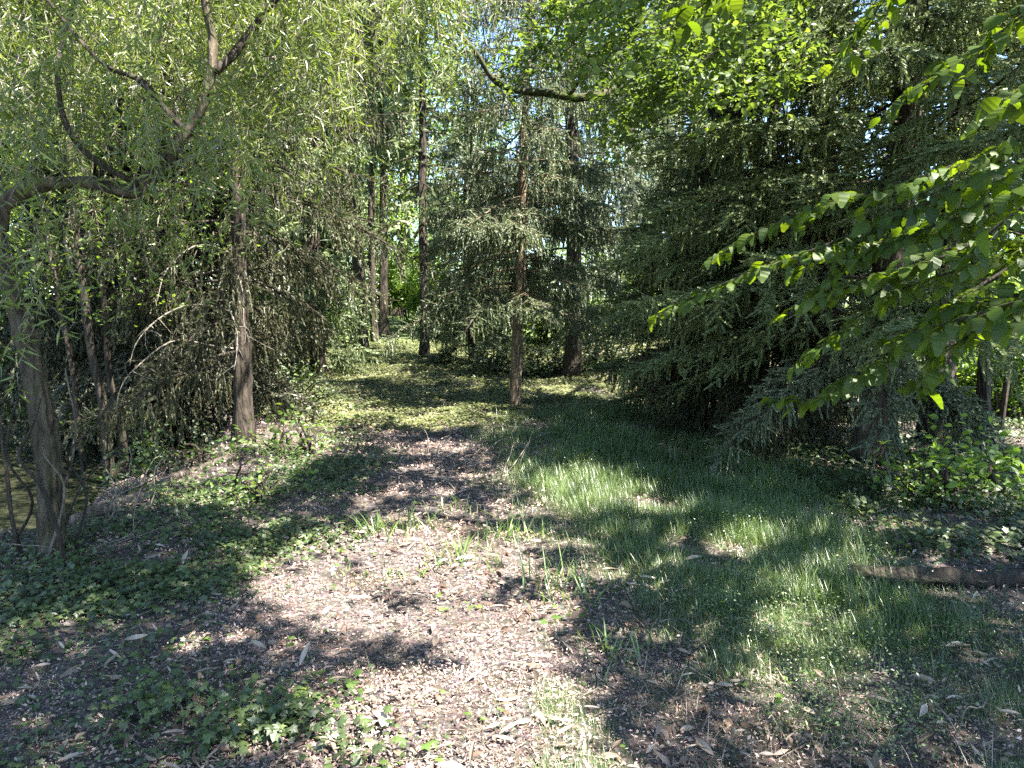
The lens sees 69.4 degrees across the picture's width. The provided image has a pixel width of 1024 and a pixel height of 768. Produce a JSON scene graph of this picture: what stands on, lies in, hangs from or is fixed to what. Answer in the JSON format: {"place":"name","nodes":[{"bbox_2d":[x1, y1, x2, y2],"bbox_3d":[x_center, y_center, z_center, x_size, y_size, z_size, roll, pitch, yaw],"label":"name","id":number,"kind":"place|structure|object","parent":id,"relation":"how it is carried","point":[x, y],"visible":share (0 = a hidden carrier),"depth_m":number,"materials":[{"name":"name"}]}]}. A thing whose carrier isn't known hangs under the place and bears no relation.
{"place":"outdoors","nodes":[
{"label":"outdoors","id":0,"kind":"place"},
{"bbox_2d":[0,415,231,532],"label":"pond water","id":1,"kind":"structure","parent":0,"point":[21,502],"depth_m":8.37,"materials":[{"name":"green liquid"}]},
{"bbox_2d":[0,288,1023,767],"bbox_3d":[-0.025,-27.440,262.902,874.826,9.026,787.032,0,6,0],"label":"ground","id":2,"kind":"structure","parent":0,"point":[378,556],"depth_m":3.53,"materials":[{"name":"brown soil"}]},
{"bbox_2d":[0,414,23,560],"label":"willow shoot","id":3,"kind":"object","parent":2,"relation":"on","point":[10,510],"visible":0.94,"depth_m":4.66,"materials":[{"name":"brown plant"}]},
{"bbox_2d":[5,389,33,535],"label":"willow shoot","id":4,"kind":"object","parent":2,"relation":"on","point":[18,477],"visible":0.75,"depth_m":5.05,"materials":[{"name":"brown plant"}]},
{"bbox_2d":[0,284,58,419],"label":"leafy bush","id":5,"kind":"object","parent":2,"relation":"on","point":[22,413],"visible":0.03,"depth_m":13.01,"materials":[{"name":"green plant"}]},
{"bbox_2d":[17,398,67,569],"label":"willow shoot","id":6,"kind":"object","parent":2,"relation":"on","point":[49,506],"visible":0.9,"depth_m":4.48,"materials":[{"name":"brown plant"}]},
{"bbox_2d":[42,452,65,565],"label":"willow shoot","id":7,"kind":"object","parent":2,"relation":"on","point":[61,512],"visible":0.88,"depth_m":4.58,"materials":[{"name":"brown wood"}]},
{"bbox_2d":[34,368,76,540],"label":"willow shoot","id":8,"kind":"object","parent":2,"relation":"on","point":[73,452],"visible":0.59,"depth_m":4.94,"materials":[{"name":"brown wood"}]},
{"bbox_2d":[2,487,162,557],"bbox_3d":[-2.726,1.014,4.747,0.906,0.649,0.195,-4,7,-33],"label":"fallen branch","id":9,"kind":"object","parent":2,"relation":"on","point":[125,540],"visible":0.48,"depth_m":4.86,"materials":[{"name":"brown wood"}]},
{"bbox_2d":[66,399,111,548],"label":"willow shoot","id":10,"kind":"object","parent":2,"relation":"on","point":[84,488],"visible":0.97,"depth_m":4.89,"materials":[{"name":"brown plant"}]},
{"bbox_2d":[1,7,194,312],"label":"broadleaf tree","id":11,"kind":"object","parent":2,"relation":"on","point":[19,244],"depth_m":16.55,"materials":[{"name":"green plant"}]},
{"bbox_2d":[66,427,145,527],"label":"willow shoot","id":12,"kind":"object","parent":2,"relation":"on","point":[85,480],"visible":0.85,"depth_m":5.26,"materials":[{"name":"brown plant"}]},
{"bbox_2d":[68,492,156,524],"bbox_3d":[-3.081,0.963,5.716,0.165,0.153,0.737,2,6,21],"label":"fallen log","id":13,"kind":"object","parent":2,"relation":"on","point":[101,509],"visible":0.59,"depth_m":5.63,"materials":[{"name":"brown wood"}]},
{"bbox_2d":[88,519,141,552],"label":"fallen branch","id":14,"kind":"object","parent":2,"relation":"on","point":[99,546],"visible":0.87,"depth_m":4.80,"materials":[{"name":"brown wood"}]},
{"bbox_2d":[0,0,233,460],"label":"spruce tree","id":15,"kind":"object","parent":2,"relation":"on","point":[7,333],"visible":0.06,"depth_m":10.24,"materials":[{"name":"green plant"}]},
{"bbox_2d":[0,4,240,473],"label":"alder tree","id":16,"kind":"object","parent":2,"relation":"on","point":[77,408],"visible":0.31,"depth_m":8.55,"materials":[{"name":"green plant"}]},
{"bbox_2d":[88,448,168,497],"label":"fallen branch","id":17,"kind":"object","parent":2,"relation":"on","point":[135,487],"visible":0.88,"depth_m":6.33,"materials":[{"name":"brown wood"}]},
{"bbox_2d":[90,457,168,520],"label":"fallen branch","id":18,"kind":"object","parent":2,"relation":"on","point":[121,516],"visible":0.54,"depth_m":5.63,"materials":[{"name":"brown wood"}]},
{"bbox_2d":[69,423,194,508],"bbox_3d":[-3.609,0.975,7.086,1.342,1.212,1.247,-1,6,-11],"label":"leafy bush","id":19,"kind":"object","parent":2,"relation":"on","point":[133,471],"visible":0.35,"depth_m":7.08,"materials":[{"name":"green plant"}]},
{"bbox_2d":[0,0,283,485],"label":"alder tree","id":20,"kind":"object","parent":2,"relation":"on","point":[93,362],"visible":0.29,"depth_m":7.98,"materials":[{"name":"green plant"}]},
{"bbox_2d":[0,4,284,479],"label":"alder tree","id":21,"kind":"object","parent":2,"relation":"on","point":[108,368],"visible":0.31,"depth_m":8.25,"materials":[{"name":"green plant"}]},
{"bbox_2d":[99,485,186,532],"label":"willow shoot","id":22,"kind":"object","parent":2,"relation":"on","point":[108,520],"visible":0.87,"depth_m":5.21,"materials":[{"name":"brown wood"}]},
{"bbox_2d":[96,415,201,500],"bbox_3d":[-3.644,1.023,7.774,1.358,1.364,1.146,3,6,25],"label":"leafy bush","id":23,"kind":"object","parent":2,"relation":"on","point":[150,455],"visible":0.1,"depth_m":7.74,"materials":[{"name":"green plant"}]},
{"bbox_2d":[0,0,336,465],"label":"spruce tree","id":24,"kind":"object","parent":2,"relation":"on","point":[262,393],"visible":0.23,"depth_m":9.82,"materials":[{"name":"green plant"}]},
{"bbox_2d":[122,410,251,473],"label":"leafy bush","id":25,"kind":"object","parent":2,"relation":"on","point":[200,454],"visible":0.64,"depth_m":7.45,"materials":[{"name":"green plant"}]},
{"bbox_2d":[156,454,236,488],"bbox_3d":[-3.045,0.843,7.029,0.266,0.139,1.224,1,6,10],"label":"fallen log","id":26,"kind":"object","parent":2,"relation":"on","point":[178,474],"visible":0.64,"depth_m":7.15,"materials":[{"name":"brown wood"}]},
{"bbox_2d":[0,425,450,767],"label":"ivy cover","id":27,"kind":"object","parent":2,"relation":"on","point":[290,703],"visible":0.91,"depth_m":4.20,"materials":[{"name":"green plant"}]},
{"bbox_2d":[14,0,440,459],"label":"spruce tree","id":28,"kind":"object","parent":2,"relation":"on","point":[244,342],"visible":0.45,"depth_m":8.26,"materials":[{"name":"green plant"}]},
{"bbox_2d":[0,550,503,767],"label":"sparse ivy","id":29,"kind":"object","parent":2,"relation":"on","point":[105,692],"visible":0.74,"depth_m":2.88,"materials":[{"name":"green plant"}]},
{"bbox_2d":[182,421,323,512],"bbox_3d":[-2.103,0.879,6.162,1.100,1.229,1.101,0,6,0],"label":"leafy bush","id":30,"kind":"object","parent":2,"relation":"on","point":[257,490],"visible":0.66,"depth_m":6.06,"materials":[{"name":"green plant"}]},
{"bbox_2d":[0,0,542,562],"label":"willow tree","id":31,"kind":"object","parent":2,"relation":"on","point":[212,36],"visible":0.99,"depth_m":4.70,"materials":[{"name":"green plant"}]},
{"bbox_2d":[230,391,360,460],"bbox_3d":[-2.278,0.661,7.933,1.240,1.128,1.112,0,6,0],"label":"leafy bush","id":32,"kind":"object","parent":2,"relation":"on","point":[308,443],"visible":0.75,"depth_m":7.88,"materials":[{"name":"green plant"}]},
{"bbox_2d":[231,268,363,369],"bbox_3d":[-5.108,-1.441,16.483,3.340,2.461,2.353,-3,6,-32],"label":"leafy bush","id":33,"kind":"object","parent":2,"relation":"on","point":[348,312],"visible":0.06,"depth_m":16.33,"materials":[{"name":"green plant"}]},
{"bbox_2d":[259,350,351,416],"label":"leafy bush","id":34,"kind":"object","parent":2,"relation":"on","point":[314,392],"visible":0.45,"depth_m":11.57,"materials":[{"name":"green plant"}]},
{"bbox_2d":[248,7,376,333],"bbox_3d":[-6.837,-7.454,23.279,4.605,12.425,4.664,4,7,32],"label":"spruce tree","id":35,"kind":"object","parent":2,"relation":"on","point":[325,236],"visible":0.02,"depth_m":23.54,"materials":[{"name":"green plant"}]},
{"bbox_2d":[250,0,381,380],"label":"spruce tree","id":36,"kind":"object","parent":2,"relation":"on","point":[312,244],"visible":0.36,"depth_m":15.15,"materials":[{"name":"green plant"}]},
{"bbox_2d":[201,45,440,306],"bbox_3d":[-8.326,-9.529,26.780,10.255,14.960,9.678,-2,6,-24],"label":"broadleaf tree","id":37,"kind":"object","parent":2,"relation":"on","point":[395,183],"visible":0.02,"depth_m":28.02,"materials":[{"name":"green plant"}]},
{"bbox_2d":[275,189,378,303],"bbox_3d":[-6.648,-4.191,25.133,4.033,4.852,4.339,-4,7,-35],"label":"leafy bush","id":38,"kind":"object","parent":2,"relation":"on","point":[366,279],"visible":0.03,"depth_m":24.45,"materials":[{"name":"green plant"}]},
{"bbox_2d":[291,0,417,349],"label":"spruce tree","id":39,"kind":"object","parent":2,"relation":"on","point":[357,268],"visible":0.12,"depth_m":19.57,"materials":[{"name":"green plant"}]},
{"bbox_2d":[336,514,397,545],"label":"grass tuft","id":40,"kind":"object","parent":2,"relation":"on","point":[367,531],"visible":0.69,"depth_m":5.25,"materials":[{"name":"green plant"}]},
{"bbox_2d":[328,164,413,323],"bbox_3d":[-6.263,-8.513,26.166,5.689,13.233,4.720,0,6,0],"label":"spruce tree","id":41,"kind":"object","parent":2,"relation":"on","point":[365,214],"visible":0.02,"depth_m":26.12,"materials":[{"name":"green plant"}]},
{"bbox_2d":[317,0,435,341],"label":"spruce tree","id":42,"kind":"object","parent":2,"relation":"on","point":[371,213],"visible":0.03,"depth_m":21.07,"materials":[{"name":"green plant"}]},
{"bbox_2d":[347,500,419,543],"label":"grass tuft","id":43,"kind":"object","parent":2,"relation":"on","point":[392,531],"visible":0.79,"depth_m":5.26,"materials":[{"name":"green plant"}]},
{"bbox_2d":[349,239,439,324],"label":"leafy bush","id":44,"kind":"object","parent":2,"relation":"on","point":[398,290],"visible":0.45,"depth_m":26.08,"materials":[{"name":"green plant"}]},
{"bbox_2d":[345,0,447,338],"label":"spruce tree","id":45,"kind":"object","parent":2,"relation":"on","point":[383,325],"visible":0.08,"depth_m":22.14,"materials":[{"name":"green plant"}]},
{"bbox_2d":[375,493,419,504],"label":"fallen branch","id":46,"kind":"object","parent":2,"relation":"on","point":[381,501],"visible":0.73,"depth_m":6.09,"materials":[{"name":"brown wood"}]},
{"bbox_2d":[374,499,454,533],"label":"grass tuft","id":47,"kind":"object","parent":2,"relation":"on","point":[429,520],"visible":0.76,"depth_m":5.34,"materials":[{"name":"green plant"}]},
{"bbox_2d":[381,565,451,587],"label":"grass tuft","id":48,"kind":"object","parent":2,"relation":"on","point":[404,575],"visible":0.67,"depth_m":4.44,"materials":[{"name":"green plant"}]},
{"bbox_2d":[349,0,486,356],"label":"spruce tree","id":49,"kind":"object","parent":2,"relation":"on","point":[421,144],"visible":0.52,"depth_m":17.95,"materials":[{"name":"green plant"}]},
{"bbox_2d":[343,2,513,315],"bbox_3d":[-4.611,-10.090,29.612,10.255,14.960,9.678,-3,6,-32],"label":"broadleaf tree","id":50,"kind":"object","parent":2,"relation":"on","point":[404,240],"visible":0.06,"depth_m":30.06,"materials":[{"name":"green plant"}]},
{"bbox_2d":[389,244,477,329],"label":"leafy bush","id":51,"kind":"object","parent":2,"relation":"on","point":[414,302],"visible":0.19,"depth_m":24.54,"materials":[{"name":"green plant"}]},
{"bbox_2d":[397,418,490,464],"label":"fallen branch","id":52,"kind":"object","parent":2,"relation":"on","point":[441,447],"visible":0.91,"depth_m":7.92,"materials":[{"name":"brown wood"}]},
{"bbox_2d":[417,533,475,572],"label":"grass tuft","id":53,"kind":"object","parent":2,"relation":"on","point":[439,558],"visible":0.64,"depth_m":4.66,"materials":[{"name":"green plant"}]},
{"bbox_2d":[429,493,470,514],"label":"grass tuft","id":54,"kind":"object","parent":2,"relation":"on","point":[442,506],"visible":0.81,"depth_m":5.79,"materials":[{"name":"green plant"}]},
{"bbox_2d":[405,49,516,336],"bbox_3d":[-1.198,-5.637,22.488,4.096,8.659,4.141,-1,6,-8],"label":"spruce tree","id":55,"kind":"object","parent":2,"relation":"on","point":[442,150],"visible":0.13,"depth_m":22.04,"materials":[{"name":"green plant"}]},
{"bbox_2d":[439,534,494,555],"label":"grass tuft","id":56,"kind":"object","parent":2,"relation":"on","point":[461,545],"visible":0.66,"depth_m":4.82,"materials":[{"name":"green plant"}]},
{"bbox_2d":[15,442,920,767],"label":"ground seedlings","id":57,"kind":"object","parent":2,"relation":"on","point":[357,698],"visible":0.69,"depth_m":3.13,"materials":[{"name":"green plant"}]},
{"bbox_2d":[415,123,529,365],"bbox_3d":[-0.936,-2.960,16.923,2.708,5.921,2.567,-2,6,-23],"label":"spruce tree","id":58,"kind":"object","parent":2,"relation":"on","point":[450,348],"visible":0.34,"depth_m":16.73,"materials":[{"name":"green plant"}]},
{"bbox_2d":[440,451,515,500],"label":"fallen branch","id":59,"kind":"object","parent":2,"relation":"on","point":[489,491],"visible":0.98,"depth_m":6.32,"materials":[{"name":"brown wood"}]},
{"bbox_2d":[434,439,534,474],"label":"fallen branch","id":60,"kind":"object","parent":2,"relation":"on","point":[449,468],"visible":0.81,"depth_m":7.80,"materials":[{"name":"brown wood"}]},
{"bbox_2d":[260,303,709,434],"bbox_3d":[-0.856,-0.763,16.123,9.861,2.114,13.010,-2,6,-23],"label":"ivy carpet","id":61,"kind":"object","parent":2,"relation":"on","point":[456,412],"visible":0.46,"depth_m":13.26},
{"bbox_2d":[444,259,544,339],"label":"leafy bush","id":62,"kind":"object","parent":2,"relation":"on","point":[480,321],"visible":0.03,"depth_m":21.89,"materials":[{"name":"green plant"}]},
{"bbox_2d":[460,546,528,571],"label":"grass tuft","id":63,"kind":"object","parent":2,"relation":"on","point":[496,557],"visible":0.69,"depth_m":4.56,"materials":[{"name":"green plant"}]},
{"bbox_2d":[454,334,537,376],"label":"leafy bush","id":64,"kind":"object","parent":2,"relation":"on","point":[488,367],"visible":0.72,"depth_m":15.49,"materials":[{"name":"green plant"}]},
{"bbox_2d":[454,505,540,540],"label":"grass tuft","id":65,"kind":"object","parent":2,"relation":"on","point":[498,531],"visible":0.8,"depth_m":5.12,"materials":[{"name":"green plant"}]},
{"bbox_2d":[376,0,638,407],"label":"spruce tree","id":66,"kind":"object","parent":2,"relation":"on","point":[517,231],"visible":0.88,"depth_m":11.20,"materials":[{"name":"green plant"}]},
{"bbox_2d":[4,425,1015,740],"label":"stray grass","id":67,"kind":"structure","parent":2,"relation":"on","point":[444,631],"depth_m":3.29,"materials":[{"name":"green plant"}]},
{"bbox_2d":[0,407,1021,767],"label":"fallen brown leaves","id":68,"kind":"object","parent":2,"relation":"on","point":[660,729],"visible":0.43,"depth_m":3.48,"materials":[{"name":"brown plant"}]},
{"bbox_2d":[0,396,1023,767],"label":"twig litter","id":69,"kind":"object","parent":2,"relation":"on","point":[508,668],"visible":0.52,"depth_m":3.11,"materials":[{"name":"brown plant"}]},
{"bbox_2d":[492,430,533,480],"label":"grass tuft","id":70,"kind":"object","parent":2,"relation":"on","point":[515,461],"visible":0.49,"depth_m":7.10,"materials":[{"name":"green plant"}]},
{"bbox_2d":[491,518,560,548],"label":"grass tuft","id":71,"kind":"object","parent":2,"relation":"on","point":[541,534],"visible":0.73,"depth_m":4.99,"materials":[{"name":"green plant"}]},
{"bbox_2d":[470,536,589,595],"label":"grass tuft","id":72,"kind":"object","parent":2,"relation":"on","point":[546,574],"visible":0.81,"depth_m":4.21,"materials":[{"name":"green plant"}]},
{"bbox_2d":[511,468,564,489],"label":"grass tuft","id":73,"kind":"object","parent":2,"relation":"on","point":[536,478],"visible":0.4,"depth_m":6.53,"materials":[{"name":"green plant"}]},
{"bbox_2d":[500,335,583,378],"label":"leafy bush","id":74,"kind":"object","parent":2,"relation":"on","point":[541,368],"visible":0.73,"depth_m":15.11,"materials":[{"name":"green plant"}]},
{"bbox_2d":[516,169,582,276],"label":"broadleaf tree","id":75,"kind":"object","parent":2,"relation":"on","point":[553,247],"visible":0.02,"depth_m":41.83,"materials":[{"name":"green plant"}]},
{"bbox_2d":[497,260,605,342],"bbox_3d":[1.146,-2.381,21.057,3.203,2.521,3.468,-2,6,-18],"label":"leafy bush","id":76,"kind":"object","parent":2,"relation":"on","point":[540,332],"visible":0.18,"depth_m":20.64,"materials":[{"name":"green plant"}]},
{"bbox_2d":[523,557,622,624],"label":"grass tuft","id":77,"kind":"object","parent":2,"relation":"on","point":[584,588],"visible":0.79,"depth_m":4.04,"materials":[{"name":"green plant"}]},
{"bbox_2d":[464,0,682,378],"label":"spruce tree","id":78,"kind":"object","parent":2,"relation":"on","point":[572,363],"visible":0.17,"depth_m":14.21,"materials":[{"name":"green plant"}]},
{"bbox_2d":[492,27,666,257],"bbox_3d":[3.756,-10.190,33.233,9.250,11.742,7.971,-4,7,-37],"label":"broadleaf tree","id":79,"kind":"object","parent":2,"relation":"on","point":[587,127],"visible":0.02,"depth_m":32.57,"materials":[{"name":"green plant"}]},
{"bbox_2d":[560,310,654,374],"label":"leafy bush","id":80,"kind":"object","parent":2,"relation":"on","point":[614,351],"visible":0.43,"depth_m":14.53,"materials":[{"name":"green plant"}]},
{"bbox_2d":[552,238,671,312],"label":"leafy bush","id":81,"kind":"object","parent":2,"relation":"on","point":[559,251],"visible":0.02,"depth_m":17.23,"materials":[{"name":"green plant"}]},
{"bbox_2d":[535,0,705,300],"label":"spruce tree","id":82,"kind":"object","parent":2,"relation":"on","point":[591,146],"visible":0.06,"depth_m":18.11,"materials":[{"name":"green plant"}]},
{"bbox_2d":[574,617,675,684],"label":"grass tuft","id":83,"kind":"object","parent":2,"relation":"on","point":[634,645],"visible":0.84,"depth_m":3.38,"materials":[{"name":"green plant"}]},
{"bbox_2d":[439,0,853,422],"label":"oak tree","id":84,"kind":"object","parent":2,"relation":"on","point":[650,93],"visible":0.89,"depth_m":5.51,"materials":[{"name":"green plant"}]},
{"bbox_2d":[579,0,765,427],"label":"spruce tree","id":85,"kind":"object","parent":2,"relation":"on","point":[663,194],"visible":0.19,"depth_m":10.27,"materials":[{"name":"green plant"}]},
{"bbox_2d":[621,8,730,233],"bbox_3d":[5.331,-8.106,23.381,4.838,11.326,5.362,0,6,0],"label":"spruce tree","id":86,"kind":"object","parent":2,"relation":"on","point":[647,178],"visible":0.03,"depth_m":22.75,"materials":[{"name":"green plant"}]},
{"bbox_2d":[603,0,927,463],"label":"spruce tree","id":87,"kind":"object","parent":2,"relation":"on","point":[740,390],"visible":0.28,"depth_m":8.74,"materials":[{"name":"green plant"}]},
{"bbox_2d":[518,519,1023,767],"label":"short grass","id":88,"kind":"structure","parent":2,"relation":"on","point":[749,654],"depth_m":3.48,"materials":[{"name":"green plant"}]},
{"bbox_2d":[548,416,1023,767],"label":"dry straw","id":89,"kind":"object","parent":2,"relation":"on","point":[804,677],"visible":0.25,"depth_m":3.06,"materials":[{"name":"beige plant"}]},
{"bbox_2d":[562,420,1023,767],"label":"weed cover","id":90,"kind":"object","parent":2,"relation":"on","point":[851,699],"visible":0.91,"depth_m":3.16,"materials":[{"name":"green plant"}]},
{"bbox_2d":[593,0,1023,488],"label":"spruce tree","id":91,"kind":"object","parent":2,"relation":"on","point":[903,142],"visible":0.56,"depth_m":6.70,"materials":[{"name":"green plant"}]},
{"bbox_2d":[647,0,1023,419],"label":"hornbeam tree","id":92,"kind":"object","parent":2,"relation":"on","point":[1003,309],"visible":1,"depth_m":3.08,"materials":[{"name":"green plant"}]},
{"bbox_2d":[697,395,1023,571],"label":"ivy patch","id":93,"kind":"object","parent":2,"relation":"on","point":[959,531],"visible":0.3,"depth_m":5.86,"materials":[{"name":"green plant"}]},
{"bbox_2d":[762,0,1020,444],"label":"spruce tree","id":94,"kind":"object","parent":2,"relation":"on","point":[953,374],"visible":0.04,"depth_m":8.65,"materials":[{"name":"green plant"}]},
{"bbox_2d":[839,0,1023,446],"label":"ash tree","id":95,"kind":"object","parent":2,"relation":"on","point":[983,389],"visible":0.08,"depth_m":8.21,"materials":[{"name":"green plant"}]},
{"bbox_2d":[848,563,1023,588],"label":"mossy log","id":96,"kind":"object","parent":2,"relation":"on","point":[998,579],"visible":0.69,"depth_m":4.17,"materials":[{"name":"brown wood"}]},
{"bbox_2d":[857,132,1022,431],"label":"ash tree","id":97,"kind":"object","parent":2,"relation":"on","point":[1004,398],"visible":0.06,"depth_m":9.44,"materials":[{"name":"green plant"}]},
{"bbox_2d":[866,414,1023,514],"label":"leafy bush","id":98,"kind":"object","parent":2,"relation":"on","point":[938,487],"visible":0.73,"depth_m":5.94,"materials":[{"name":"green plant"}]},
{"bbox_2d":[909,697,987,759],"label":"fallen branch","id":99,"kind":"object","parent":2,"relation":"on","point":[946,744],"visible":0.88,"depth_m":2.70,"materials":[{"name":"brown wood"}]},
{"bbox_2d":[901,348,1016,409],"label":"leafy bush","id":100,"kind":"object","parent":2,"relation":"on","point":[973,395],"visible":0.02,"depth_m":10.79,"materials":[{"name":"green plant"}]},
{"bbox_2d":[903,411,1023,501],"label":"leafy bush","id":101,"kind":"object","parent":2,"relation":"on","point":[978,465],"visible":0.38,"depth_m":6.25,"materials":[{"name":"green plant"}]},
{"bbox_2d":[920,333,1023,424],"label":"leafy bush","id":102,"kind":"object","parent":2,"relation":"on","point":[996,396],"visible":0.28,"depth_m":10.17,"materials":[{"name":"green plant"}]},
{"bbox_2d":[10,0,1021,303],"label":"sky","id":103,"kind":"structure","parent":0,"point":[514,43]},
{"bbox_2d":[460,394,1002,685],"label":"tall grass","id":104,"kind":"structure","parent":0,"point":[644,473],"depth_m":5.48,"materials":[{"name":"green plant"}]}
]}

